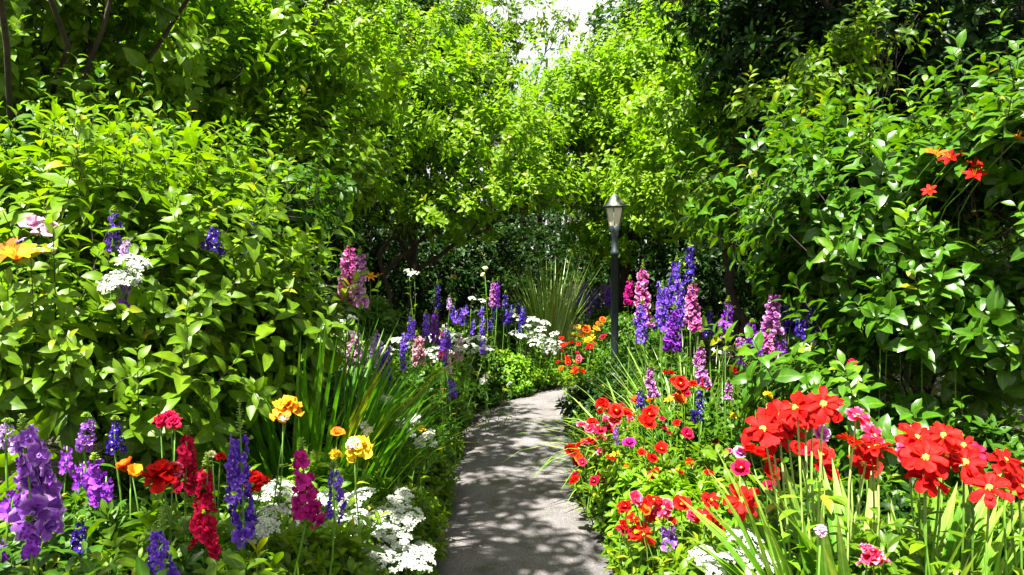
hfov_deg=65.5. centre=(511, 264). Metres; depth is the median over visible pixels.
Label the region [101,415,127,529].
delphinium
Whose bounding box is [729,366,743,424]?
poppy plant
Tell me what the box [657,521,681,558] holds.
delphinium
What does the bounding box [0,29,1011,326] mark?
woodland
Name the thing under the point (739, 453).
pink carnation
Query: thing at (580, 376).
leafy plant
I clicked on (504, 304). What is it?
delphinium
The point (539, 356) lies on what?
white phlox
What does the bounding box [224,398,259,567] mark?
delphinium
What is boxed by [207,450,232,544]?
red carnation
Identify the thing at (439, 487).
leafy plant
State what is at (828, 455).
daisy plant
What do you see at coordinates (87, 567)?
leafy plant
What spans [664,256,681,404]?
delphinium
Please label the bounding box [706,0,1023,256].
background tree
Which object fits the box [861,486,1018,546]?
leafy plant
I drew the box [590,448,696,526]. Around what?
leafy plant
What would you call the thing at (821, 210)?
shrub
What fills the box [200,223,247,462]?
delphinium
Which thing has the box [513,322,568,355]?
leafy plant
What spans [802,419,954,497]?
leafy plant
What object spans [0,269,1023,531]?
ground
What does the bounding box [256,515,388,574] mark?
leafy plant
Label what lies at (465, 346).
white phlox
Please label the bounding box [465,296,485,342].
white phlox
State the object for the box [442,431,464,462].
leafy plant
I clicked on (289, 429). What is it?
leafy plant
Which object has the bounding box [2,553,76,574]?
leafy plant
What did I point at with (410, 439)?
iris clump
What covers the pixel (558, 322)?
ornamental grass
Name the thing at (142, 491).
leafy plant
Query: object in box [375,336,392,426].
delphinium
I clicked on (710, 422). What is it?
leafy plant
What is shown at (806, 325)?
delphinium
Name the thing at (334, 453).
yellow lily
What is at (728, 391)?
foxglove
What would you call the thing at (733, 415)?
marigold
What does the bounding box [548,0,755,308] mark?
background tree
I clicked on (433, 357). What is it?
white phlox
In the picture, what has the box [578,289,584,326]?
foxglove
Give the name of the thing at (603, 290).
foxglove
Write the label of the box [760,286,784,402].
foxglove
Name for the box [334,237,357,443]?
foxglove
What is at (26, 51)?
broadleaf tree
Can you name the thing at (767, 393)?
marigold
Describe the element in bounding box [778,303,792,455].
delphinium
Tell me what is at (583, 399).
leafy plant
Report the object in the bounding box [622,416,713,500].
poppy plant
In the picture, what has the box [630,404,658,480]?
poppy plant
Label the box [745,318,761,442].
foxglove
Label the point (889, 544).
leafy plant
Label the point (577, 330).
white phlox
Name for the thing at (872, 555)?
pink carnation
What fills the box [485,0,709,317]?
broadleaf tree
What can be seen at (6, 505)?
stock
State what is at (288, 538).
leafy plant
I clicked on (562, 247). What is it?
evergreen bush
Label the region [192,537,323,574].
leafy plant
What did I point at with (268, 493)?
white phlox
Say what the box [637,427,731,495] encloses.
red bedding flower
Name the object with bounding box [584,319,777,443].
ornamental grass
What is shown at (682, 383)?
poppy plant
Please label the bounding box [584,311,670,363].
leafy plant
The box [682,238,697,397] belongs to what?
delphinium
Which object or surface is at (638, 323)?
delphinium
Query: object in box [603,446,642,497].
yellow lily
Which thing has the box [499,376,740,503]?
ornamental grass
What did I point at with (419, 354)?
foxglove
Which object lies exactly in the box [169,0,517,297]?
background tree
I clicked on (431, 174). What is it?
background tree
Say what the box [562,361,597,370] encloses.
leafy plant
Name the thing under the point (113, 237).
delphinium
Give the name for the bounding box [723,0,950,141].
young tree
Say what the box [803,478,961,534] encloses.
leafy plant
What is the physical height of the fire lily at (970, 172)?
2.102 m
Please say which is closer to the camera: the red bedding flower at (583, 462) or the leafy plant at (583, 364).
the red bedding flower at (583, 462)
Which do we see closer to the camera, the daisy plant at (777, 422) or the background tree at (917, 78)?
the daisy plant at (777, 422)
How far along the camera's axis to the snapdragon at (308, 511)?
2.48 m
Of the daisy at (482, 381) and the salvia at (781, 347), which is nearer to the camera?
the salvia at (781, 347)
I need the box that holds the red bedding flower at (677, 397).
[601,389,690,461]
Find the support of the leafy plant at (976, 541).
on the ground at (728, 357)
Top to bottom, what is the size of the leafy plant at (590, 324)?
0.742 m
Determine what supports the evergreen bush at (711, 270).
on the ground at (728, 357)
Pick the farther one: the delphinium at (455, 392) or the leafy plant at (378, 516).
the delphinium at (455, 392)
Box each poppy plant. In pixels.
[555,334,606,399]
[562,437,600,502]
[590,397,632,524]
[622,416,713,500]
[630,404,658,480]
[659,370,710,458]
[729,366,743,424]
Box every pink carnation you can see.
[733,425,830,516]
[813,524,827,574]
[855,543,890,574]
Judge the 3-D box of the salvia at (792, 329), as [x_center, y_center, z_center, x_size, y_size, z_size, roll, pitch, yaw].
[1.625,0.895,4.575,0.257,1.351,0.466,0,0,0]
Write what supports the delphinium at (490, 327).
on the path
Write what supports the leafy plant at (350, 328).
on the ground at (728, 357)
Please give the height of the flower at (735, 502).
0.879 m
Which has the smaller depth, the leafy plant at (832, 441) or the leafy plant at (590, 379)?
the leafy plant at (832, 441)
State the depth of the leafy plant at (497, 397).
8.85 m
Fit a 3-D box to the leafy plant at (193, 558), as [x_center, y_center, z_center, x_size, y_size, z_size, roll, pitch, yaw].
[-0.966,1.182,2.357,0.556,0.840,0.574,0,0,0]
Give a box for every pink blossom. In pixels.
[15,236,108,473]
[17,214,110,469]
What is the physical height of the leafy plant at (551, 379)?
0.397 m
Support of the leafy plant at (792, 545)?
on the ground at (728, 357)
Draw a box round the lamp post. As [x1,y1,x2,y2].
[603,193,626,375]
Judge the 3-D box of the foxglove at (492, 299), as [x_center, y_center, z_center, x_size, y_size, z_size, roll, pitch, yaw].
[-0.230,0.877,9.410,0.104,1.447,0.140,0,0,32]
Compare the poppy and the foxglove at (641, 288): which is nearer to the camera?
the poppy
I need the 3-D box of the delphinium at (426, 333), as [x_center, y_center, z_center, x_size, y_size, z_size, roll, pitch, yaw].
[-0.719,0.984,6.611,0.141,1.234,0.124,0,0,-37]
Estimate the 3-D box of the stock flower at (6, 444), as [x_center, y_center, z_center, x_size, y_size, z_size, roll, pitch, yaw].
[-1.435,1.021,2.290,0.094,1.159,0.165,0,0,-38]
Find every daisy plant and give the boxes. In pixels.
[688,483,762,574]
[738,438,839,559]
[740,385,846,574]
[820,407,897,574]
[886,422,988,574]
[965,448,1023,574]
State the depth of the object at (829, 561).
2.38 m
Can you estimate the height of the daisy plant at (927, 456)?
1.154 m
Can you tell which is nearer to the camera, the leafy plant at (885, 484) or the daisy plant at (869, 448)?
the daisy plant at (869, 448)
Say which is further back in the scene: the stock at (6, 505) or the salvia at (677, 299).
the salvia at (677, 299)
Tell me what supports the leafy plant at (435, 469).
on the ground at (728, 357)
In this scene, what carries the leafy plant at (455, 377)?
on the ground at (728, 357)
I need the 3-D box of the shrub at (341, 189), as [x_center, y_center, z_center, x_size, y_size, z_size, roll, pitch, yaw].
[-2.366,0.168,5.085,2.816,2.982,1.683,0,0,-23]
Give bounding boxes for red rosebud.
[847,358,862,481]
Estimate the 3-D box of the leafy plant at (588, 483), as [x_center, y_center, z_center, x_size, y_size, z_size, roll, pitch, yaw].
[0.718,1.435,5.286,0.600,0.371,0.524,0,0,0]
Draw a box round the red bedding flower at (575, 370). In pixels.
[558,341,596,403]
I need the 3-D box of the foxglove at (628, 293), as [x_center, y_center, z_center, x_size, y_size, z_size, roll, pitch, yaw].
[0.951,0.841,6.595,0.124,1.519,0.134,0,0,0]
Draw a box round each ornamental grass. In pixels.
[494,252,606,371]
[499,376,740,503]
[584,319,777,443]
[588,355,881,496]
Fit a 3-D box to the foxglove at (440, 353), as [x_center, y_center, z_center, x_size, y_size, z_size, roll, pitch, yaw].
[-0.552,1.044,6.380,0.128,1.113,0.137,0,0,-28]
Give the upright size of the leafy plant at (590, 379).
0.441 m
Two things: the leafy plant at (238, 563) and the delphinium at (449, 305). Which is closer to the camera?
the leafy plant at (238, 563)
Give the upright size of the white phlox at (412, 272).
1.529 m
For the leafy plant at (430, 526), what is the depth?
4.26 m
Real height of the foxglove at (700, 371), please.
1.164 m
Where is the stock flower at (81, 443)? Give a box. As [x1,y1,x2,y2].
[75,412,97,533]
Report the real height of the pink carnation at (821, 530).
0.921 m
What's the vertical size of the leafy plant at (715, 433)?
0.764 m
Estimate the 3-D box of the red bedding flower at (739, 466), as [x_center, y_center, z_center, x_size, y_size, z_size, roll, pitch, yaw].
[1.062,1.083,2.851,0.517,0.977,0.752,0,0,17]
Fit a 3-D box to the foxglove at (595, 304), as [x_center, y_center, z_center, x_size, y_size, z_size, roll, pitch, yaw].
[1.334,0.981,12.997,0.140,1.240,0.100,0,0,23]
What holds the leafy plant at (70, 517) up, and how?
on the ground at (728, 357)
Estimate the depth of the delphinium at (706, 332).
5.59 m
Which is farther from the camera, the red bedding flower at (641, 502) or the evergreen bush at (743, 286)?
the evergreen bush at (743, 286)
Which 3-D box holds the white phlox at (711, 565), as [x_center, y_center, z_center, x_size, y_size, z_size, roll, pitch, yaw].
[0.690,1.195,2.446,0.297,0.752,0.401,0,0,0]
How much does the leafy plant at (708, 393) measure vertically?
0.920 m
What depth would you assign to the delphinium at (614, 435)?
4.50 m
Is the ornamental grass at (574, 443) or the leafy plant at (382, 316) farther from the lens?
the leafy plant at (382, 316)
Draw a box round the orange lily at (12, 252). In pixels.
[0,238,83,485]
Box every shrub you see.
[0,53,361,491]
[0,87,380,499]
[658,8,1023,509]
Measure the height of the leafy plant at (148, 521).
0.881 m
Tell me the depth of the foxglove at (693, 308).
5.60 m
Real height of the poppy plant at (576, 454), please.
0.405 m
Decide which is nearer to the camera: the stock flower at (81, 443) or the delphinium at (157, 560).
the delphinium at (157, 560)
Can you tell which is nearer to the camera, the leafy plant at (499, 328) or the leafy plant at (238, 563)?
the leafy plant at (238, 563)
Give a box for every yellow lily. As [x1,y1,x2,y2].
[268,395,303,550]
[329,448,357,562]
[338,435,372,535]
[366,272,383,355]
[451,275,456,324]
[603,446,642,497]
[659,395,678,456]
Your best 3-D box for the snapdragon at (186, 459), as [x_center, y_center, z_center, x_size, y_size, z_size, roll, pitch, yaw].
[-1.010,1.052,2.509,0.118,1.098,0.156,0,0,-9]
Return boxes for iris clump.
[103,302,474,513]
[220,364,504,488]
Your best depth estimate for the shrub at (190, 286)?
3.53 m
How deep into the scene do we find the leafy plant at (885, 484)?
3.40 m
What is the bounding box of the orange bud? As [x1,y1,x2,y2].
[320,427,350,534]
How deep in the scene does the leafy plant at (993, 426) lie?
3.48 m
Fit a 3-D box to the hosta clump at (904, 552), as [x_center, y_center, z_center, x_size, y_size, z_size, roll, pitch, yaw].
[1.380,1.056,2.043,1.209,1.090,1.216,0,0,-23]
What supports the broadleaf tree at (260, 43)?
on the ground at (728, 357)
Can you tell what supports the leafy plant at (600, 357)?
on the ground at (728, 357)
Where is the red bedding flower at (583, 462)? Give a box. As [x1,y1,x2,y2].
[569,440,628,527]
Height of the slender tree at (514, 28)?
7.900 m
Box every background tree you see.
[0,0,381,248]
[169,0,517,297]
[317,0,519,327]
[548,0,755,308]
[572,0,856,345]
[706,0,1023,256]
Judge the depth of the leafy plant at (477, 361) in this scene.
8.74 m
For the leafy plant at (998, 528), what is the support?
on the ground at (728, 357)
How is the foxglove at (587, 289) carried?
on the ground at (728, 357)
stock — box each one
[0,467,115,565]
[344,332,388,395]
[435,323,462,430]
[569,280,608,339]
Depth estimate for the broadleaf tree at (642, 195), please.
9.15 m
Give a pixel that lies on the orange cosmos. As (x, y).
(585, 329)
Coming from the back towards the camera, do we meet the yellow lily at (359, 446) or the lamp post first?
the lamp post
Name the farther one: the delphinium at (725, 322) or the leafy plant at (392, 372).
the leafy plant at (392, 372)
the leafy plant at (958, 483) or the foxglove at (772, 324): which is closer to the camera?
the leafy plant at (958, 483)
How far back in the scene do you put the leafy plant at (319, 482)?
3.58 m
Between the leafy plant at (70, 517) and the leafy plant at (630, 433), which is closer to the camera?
the leafy plant at (70, 517)
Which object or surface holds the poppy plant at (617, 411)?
on the ground at (728, 357)
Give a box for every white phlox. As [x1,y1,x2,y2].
[97,253,180,461]
[245,478,329,554]
[250,515,288,571]
[321,487,382,553]
[324,313,360,377]
[325,314,357,390]
[364,487,435,574]
[384,335,494,450]
[404,268,419,320]
[425,332,479,444]
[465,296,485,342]
[510,319,560,387]
[512,313,562,390]
[563,327,582,372]
[685,526,780,574]
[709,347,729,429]
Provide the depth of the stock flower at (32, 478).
2.05 m
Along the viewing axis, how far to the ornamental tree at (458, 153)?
10.10 m
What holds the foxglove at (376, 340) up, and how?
on the ground at (728, 357)
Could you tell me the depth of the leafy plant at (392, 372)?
5.59 m
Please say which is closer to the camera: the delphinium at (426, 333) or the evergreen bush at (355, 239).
the delphinium at (426, 333)
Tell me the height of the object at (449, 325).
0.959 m
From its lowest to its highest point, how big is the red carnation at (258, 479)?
0.840 m
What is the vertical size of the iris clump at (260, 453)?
1.390 m
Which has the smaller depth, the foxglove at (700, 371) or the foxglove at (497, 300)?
the foxglove at (700, 371)
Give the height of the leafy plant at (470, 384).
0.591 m
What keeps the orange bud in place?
on the ground at (728, 357)
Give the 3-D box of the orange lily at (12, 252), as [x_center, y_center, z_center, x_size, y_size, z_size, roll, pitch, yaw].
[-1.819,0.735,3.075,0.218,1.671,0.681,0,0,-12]
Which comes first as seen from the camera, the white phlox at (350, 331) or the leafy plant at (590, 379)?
the white phlox at (350, 331)
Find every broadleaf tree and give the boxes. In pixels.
[0,0,247,465]
[31,0,438,242]
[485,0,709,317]
[594,0,812,370]
[652,0,1023,395]
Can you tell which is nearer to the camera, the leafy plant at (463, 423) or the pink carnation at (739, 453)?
the pink carnation at (739, 453)
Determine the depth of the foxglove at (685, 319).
5.90 m
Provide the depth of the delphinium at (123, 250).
3.29 m
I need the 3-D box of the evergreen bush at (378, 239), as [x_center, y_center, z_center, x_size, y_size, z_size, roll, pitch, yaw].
[-2.779,0.184,14.020,3.753,2.990,1.831,0,0,0]
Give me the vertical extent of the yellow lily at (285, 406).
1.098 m
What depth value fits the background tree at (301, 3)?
11.72 m
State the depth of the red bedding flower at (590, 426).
5.79 m
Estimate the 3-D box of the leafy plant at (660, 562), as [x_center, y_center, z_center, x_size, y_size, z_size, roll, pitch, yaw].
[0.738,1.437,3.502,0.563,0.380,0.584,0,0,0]
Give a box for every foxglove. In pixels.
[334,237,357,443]
[344,246,369,411]
[346,326,363,413]
[373,330,382,400]
[411,330,425,388]
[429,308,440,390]
[437,327,449,440]
[488,279,495,377]
[491,276,500,379]
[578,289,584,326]
[584,280,591,322]
[591,288,596,324]
[600,281,604,316]
[620,276,633,419]
[634,260,654,403]
[644,363,661,450]
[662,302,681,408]
[679,303,695,405]
[685,275,708,401]
[693,340,711,452]
[722,378,739,428]
[735,333,746,415]
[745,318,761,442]
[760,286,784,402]
[763,329,778,402]
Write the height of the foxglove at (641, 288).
1.641 m
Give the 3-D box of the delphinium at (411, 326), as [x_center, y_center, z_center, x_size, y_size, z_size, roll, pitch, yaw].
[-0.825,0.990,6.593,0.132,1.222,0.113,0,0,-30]
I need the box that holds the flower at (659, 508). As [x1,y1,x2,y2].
[606,494,672,574]
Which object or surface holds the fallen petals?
on the path
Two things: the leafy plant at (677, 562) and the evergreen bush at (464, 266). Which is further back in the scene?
the evergreen bush at (464, 266)
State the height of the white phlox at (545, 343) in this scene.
0.865 m
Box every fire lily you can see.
[878,148,987,419]
[954,130,1023,418]
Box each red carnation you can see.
[139,410,191,539]
[141,458,184,558]
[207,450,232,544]
[241,469,271,540]
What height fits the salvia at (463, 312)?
1.125 m
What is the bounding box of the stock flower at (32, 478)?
[8,413,67,574]
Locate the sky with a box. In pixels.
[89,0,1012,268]
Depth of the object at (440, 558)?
3.89 m
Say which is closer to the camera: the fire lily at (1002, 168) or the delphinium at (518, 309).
the fire lily at (1002, 168)
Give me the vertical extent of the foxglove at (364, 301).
1.704 m
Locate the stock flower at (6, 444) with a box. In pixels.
[0,418,16,543]
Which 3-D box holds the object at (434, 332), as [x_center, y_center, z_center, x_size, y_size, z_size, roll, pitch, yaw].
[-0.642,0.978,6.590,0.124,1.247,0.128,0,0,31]
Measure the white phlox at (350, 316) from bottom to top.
1.249 m
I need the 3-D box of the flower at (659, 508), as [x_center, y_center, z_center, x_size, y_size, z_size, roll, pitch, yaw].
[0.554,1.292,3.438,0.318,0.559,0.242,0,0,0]
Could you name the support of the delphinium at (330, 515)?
on the ground at (728, 357)
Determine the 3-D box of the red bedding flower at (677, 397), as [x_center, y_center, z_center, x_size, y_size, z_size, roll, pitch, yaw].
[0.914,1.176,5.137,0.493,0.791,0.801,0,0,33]
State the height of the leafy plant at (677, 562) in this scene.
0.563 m
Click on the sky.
(576, 5)
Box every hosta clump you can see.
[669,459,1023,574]
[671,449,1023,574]
[775,481,965,574]
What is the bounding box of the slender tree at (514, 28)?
[433,0,582,312]
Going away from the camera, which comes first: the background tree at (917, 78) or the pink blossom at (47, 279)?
the pink blossom at (47, 279)
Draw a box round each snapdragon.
[170,425,200,549]
[187,452,220,567]
[290,437,326,574]
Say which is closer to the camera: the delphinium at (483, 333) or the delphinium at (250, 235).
the delphinium at (250, 235)
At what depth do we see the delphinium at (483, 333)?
7.41 m
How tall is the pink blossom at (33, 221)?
1.773 m
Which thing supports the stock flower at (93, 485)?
on the ground at (728, 357)
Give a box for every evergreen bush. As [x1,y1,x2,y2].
[263,183,371,317]
[267,199,458,340]
[372,200,564,334]
[483,208,635,329]
[560,205,725,340]
[637,162,793,363]
[733,180,997,382]
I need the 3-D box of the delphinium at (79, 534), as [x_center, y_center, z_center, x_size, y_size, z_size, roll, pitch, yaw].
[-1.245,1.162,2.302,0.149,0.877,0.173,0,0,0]
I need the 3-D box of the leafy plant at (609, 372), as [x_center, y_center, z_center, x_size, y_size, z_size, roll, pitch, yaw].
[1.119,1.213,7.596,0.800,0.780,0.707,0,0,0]
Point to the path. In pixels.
(516, 506)
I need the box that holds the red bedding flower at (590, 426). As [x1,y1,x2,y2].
[573,408,635,462]
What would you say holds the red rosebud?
on the ground at (728, 357)
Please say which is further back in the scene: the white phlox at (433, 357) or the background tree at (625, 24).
the background tree at (625, 24)
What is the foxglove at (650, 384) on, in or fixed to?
on the ground at (728, 357)
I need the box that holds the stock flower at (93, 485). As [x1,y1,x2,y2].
[83,452,116,531]
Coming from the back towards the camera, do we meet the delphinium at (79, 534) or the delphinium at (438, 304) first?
the delphinium at (438, 304)
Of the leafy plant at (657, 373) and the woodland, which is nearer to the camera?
the leafy plant at (657, 373)
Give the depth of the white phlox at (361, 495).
3.24 m
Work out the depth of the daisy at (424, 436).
4.40 m
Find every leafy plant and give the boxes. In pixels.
[0,462,149,537]
[0,481,123,571]
[0,527,129,574]
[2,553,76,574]
[42,551,167,574]
[60,497,184,555]
[65,534,184,574]
[69,491,228,573]
[71,456,230,518]
[116,521,259,574]
[164,461,319,552]
[166,500,316,574]
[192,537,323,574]
[231,521,337,574]
[252,443,389,559]
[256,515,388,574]
[267,394,374,482]
[323,352,356,408]
[324,337,408,430]
[328,490,419,574]
[329,309,377,377]
[339,557,387,574]
[340,294,413,388]
[354,476,449,569]
[374,351,455,437]
[377,484,451,547]
[386,327,475,389]
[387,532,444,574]
[388,446,462,507]
[390,474,454,521]
[396,420,469,483]
[420,359,473,433]
[427,401,471,437]
[432,368,489,416]
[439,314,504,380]
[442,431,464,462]
[450,328,507,402]
[467,303,532,361]
[469,384,507,407]
[481,348,542,396]
[490,376,535,399]
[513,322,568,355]
[519,358,566,388]
[529,331,607,363]
[554,371,581,383]
[554,376,637,432]
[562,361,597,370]
[563,408,634,457]
[572,319,625,359]
[574,433,667,504]
[578,375,603,392]
[580,457,609,500]
[582,342,660,380]
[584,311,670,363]
[588,481,652,542]
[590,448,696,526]
[591,352,653,408]
[594,412,677,463]
[597,502,730,574]
[601,530,626,573]
[603,466,750,564]
[614,552,673,574]
[621,354,712,417]
[645,400,743,460]
[651,439,787,530]
[652,531,724,574]
[667,359,782,435]
[680,418,810,502]
[697,502,852,574]
[723,368,844,488]
[745,458,910,543]
[791,511,971,574]
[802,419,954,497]
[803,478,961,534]
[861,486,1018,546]
[897,418,1023,502]
[900,472,1023,558]
[937,405,1023,515]
[941,513,1023,574]
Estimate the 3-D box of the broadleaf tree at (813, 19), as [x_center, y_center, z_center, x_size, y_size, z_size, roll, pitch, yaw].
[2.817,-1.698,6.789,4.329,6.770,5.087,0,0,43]
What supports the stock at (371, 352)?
on the ground at (728, 357)
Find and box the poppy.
[114,456,142,539]
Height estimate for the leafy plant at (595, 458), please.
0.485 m
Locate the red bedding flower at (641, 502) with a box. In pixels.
[615,490,712,574]
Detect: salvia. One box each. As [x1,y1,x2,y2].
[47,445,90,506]
[396,327,452,438]
[449,305,485,343]
[492,297,526,357]
[576,287,610,353]
[633,279,686,398]
[733,330,787,458]
[774,303,816,488]
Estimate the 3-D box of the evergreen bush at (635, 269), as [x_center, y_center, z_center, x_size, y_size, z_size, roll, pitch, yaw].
[2.874,0.170,15.506,3.934,3.002,1.801,0,0,0]
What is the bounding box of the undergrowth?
[0,327,1023,491]
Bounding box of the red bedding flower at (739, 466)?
[730,440,890,530]
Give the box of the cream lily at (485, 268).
[479,266,488,372]
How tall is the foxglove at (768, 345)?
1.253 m
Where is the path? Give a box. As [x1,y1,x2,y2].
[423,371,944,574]
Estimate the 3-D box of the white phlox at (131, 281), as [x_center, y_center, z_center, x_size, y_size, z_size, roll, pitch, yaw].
[-1.528,0.761,3.356,0.246,1.618,0.643,0,0,0]
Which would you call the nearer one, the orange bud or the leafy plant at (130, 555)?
the leafy plant at (130, 555)
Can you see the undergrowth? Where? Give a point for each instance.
(935, 392)
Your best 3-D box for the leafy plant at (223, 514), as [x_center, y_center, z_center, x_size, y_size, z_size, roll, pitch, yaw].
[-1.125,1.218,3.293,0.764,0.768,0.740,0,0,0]
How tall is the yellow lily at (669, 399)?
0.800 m
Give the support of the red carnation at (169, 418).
on the ground at (728, 357)
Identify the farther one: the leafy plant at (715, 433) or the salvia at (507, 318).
the salvia at (507, 318)
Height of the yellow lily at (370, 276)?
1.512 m
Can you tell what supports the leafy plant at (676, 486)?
on the ground at (728, 357)
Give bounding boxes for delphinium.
[68,515,91,571]
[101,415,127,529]
[104,205,144,394]
[109,237,156,298]
[115,263,172,421]
[143,507,179,574]
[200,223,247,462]
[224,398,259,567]
[243,214,284,454]
[326,460,346,574]
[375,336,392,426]
[406,311,415,353]
[421,309,430,386]
[431,280,441,328]
[445,374,457,471]
[446,295,452,321]
[478,323,488,431]
[486,317,493,409]
[502,290,507,350]
[516,298,522,348]
[604,424,620,527]
[633,297,650,396]
[633,387,645,460]
[650,281,670,411]
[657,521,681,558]
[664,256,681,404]
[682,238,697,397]
[690,386,704,464]
[703,307,714,408]
[714,296,736,436]
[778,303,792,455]
[801,298,818,457]
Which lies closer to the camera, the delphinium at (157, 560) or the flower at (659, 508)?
the delphinium at (157, 560)
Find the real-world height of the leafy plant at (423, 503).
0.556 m
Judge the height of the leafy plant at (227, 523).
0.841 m
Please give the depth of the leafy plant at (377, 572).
2.84 m
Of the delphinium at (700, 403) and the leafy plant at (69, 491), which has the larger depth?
the delphinium at (700, 403)
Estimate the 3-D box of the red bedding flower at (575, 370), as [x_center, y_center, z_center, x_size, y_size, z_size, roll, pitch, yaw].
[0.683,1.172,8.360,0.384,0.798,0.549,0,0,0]
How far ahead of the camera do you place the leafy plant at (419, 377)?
6.23 m
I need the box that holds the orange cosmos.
[571,317,605,363]
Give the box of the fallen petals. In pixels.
[447,388,601,571]
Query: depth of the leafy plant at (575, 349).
12.25 m
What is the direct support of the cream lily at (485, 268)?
on the ground at (728, 357)
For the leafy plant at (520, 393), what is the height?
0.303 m
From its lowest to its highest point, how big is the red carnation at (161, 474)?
0.996 m
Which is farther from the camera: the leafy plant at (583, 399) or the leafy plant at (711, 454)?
the leafy plant at (583, 399)
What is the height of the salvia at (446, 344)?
1.087 m
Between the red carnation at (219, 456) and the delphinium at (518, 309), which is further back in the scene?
the delphinium at (518, 309)
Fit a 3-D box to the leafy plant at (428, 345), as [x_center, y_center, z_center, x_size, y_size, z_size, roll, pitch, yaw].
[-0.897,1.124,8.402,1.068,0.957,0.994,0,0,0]
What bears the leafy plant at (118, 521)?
on the ground at (728, 357)
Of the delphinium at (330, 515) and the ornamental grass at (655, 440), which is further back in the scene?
the ornamental grass at (655, 440)
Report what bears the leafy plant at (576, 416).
on the ground at (728, 357)
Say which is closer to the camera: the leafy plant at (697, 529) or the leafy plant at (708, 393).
the leafy plant at (697, 529)
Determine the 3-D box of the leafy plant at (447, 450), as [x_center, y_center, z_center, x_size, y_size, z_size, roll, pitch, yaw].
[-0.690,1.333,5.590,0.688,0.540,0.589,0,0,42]
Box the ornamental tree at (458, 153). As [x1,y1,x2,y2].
[247,0,596,353]
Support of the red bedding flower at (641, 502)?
on the ground at (728, 357)
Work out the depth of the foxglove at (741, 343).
4.50 m
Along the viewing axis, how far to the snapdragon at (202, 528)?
2.29 m
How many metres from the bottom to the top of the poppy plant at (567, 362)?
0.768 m
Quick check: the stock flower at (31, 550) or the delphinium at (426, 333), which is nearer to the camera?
the stock flower at (31, 550)
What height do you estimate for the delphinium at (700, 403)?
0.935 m
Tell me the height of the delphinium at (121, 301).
1.612 m
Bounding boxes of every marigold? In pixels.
[730,412,737,443]
[756,391,779,502]
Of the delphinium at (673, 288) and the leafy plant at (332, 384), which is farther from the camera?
the delphinium at (673, 288)
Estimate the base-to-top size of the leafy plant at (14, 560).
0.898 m
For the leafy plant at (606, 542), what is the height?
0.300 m
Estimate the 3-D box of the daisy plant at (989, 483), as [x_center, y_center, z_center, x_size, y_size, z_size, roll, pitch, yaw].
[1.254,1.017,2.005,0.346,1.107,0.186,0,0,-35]
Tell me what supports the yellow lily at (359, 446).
on the ground at (728, 357)
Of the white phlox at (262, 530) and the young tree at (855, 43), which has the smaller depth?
the white phlox at (262, 530)
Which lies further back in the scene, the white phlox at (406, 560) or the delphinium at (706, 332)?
the delphinium at (706, 332)
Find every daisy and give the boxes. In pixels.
[359,395,437,504]
[442,373,512,438]
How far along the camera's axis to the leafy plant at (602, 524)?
4.52 m

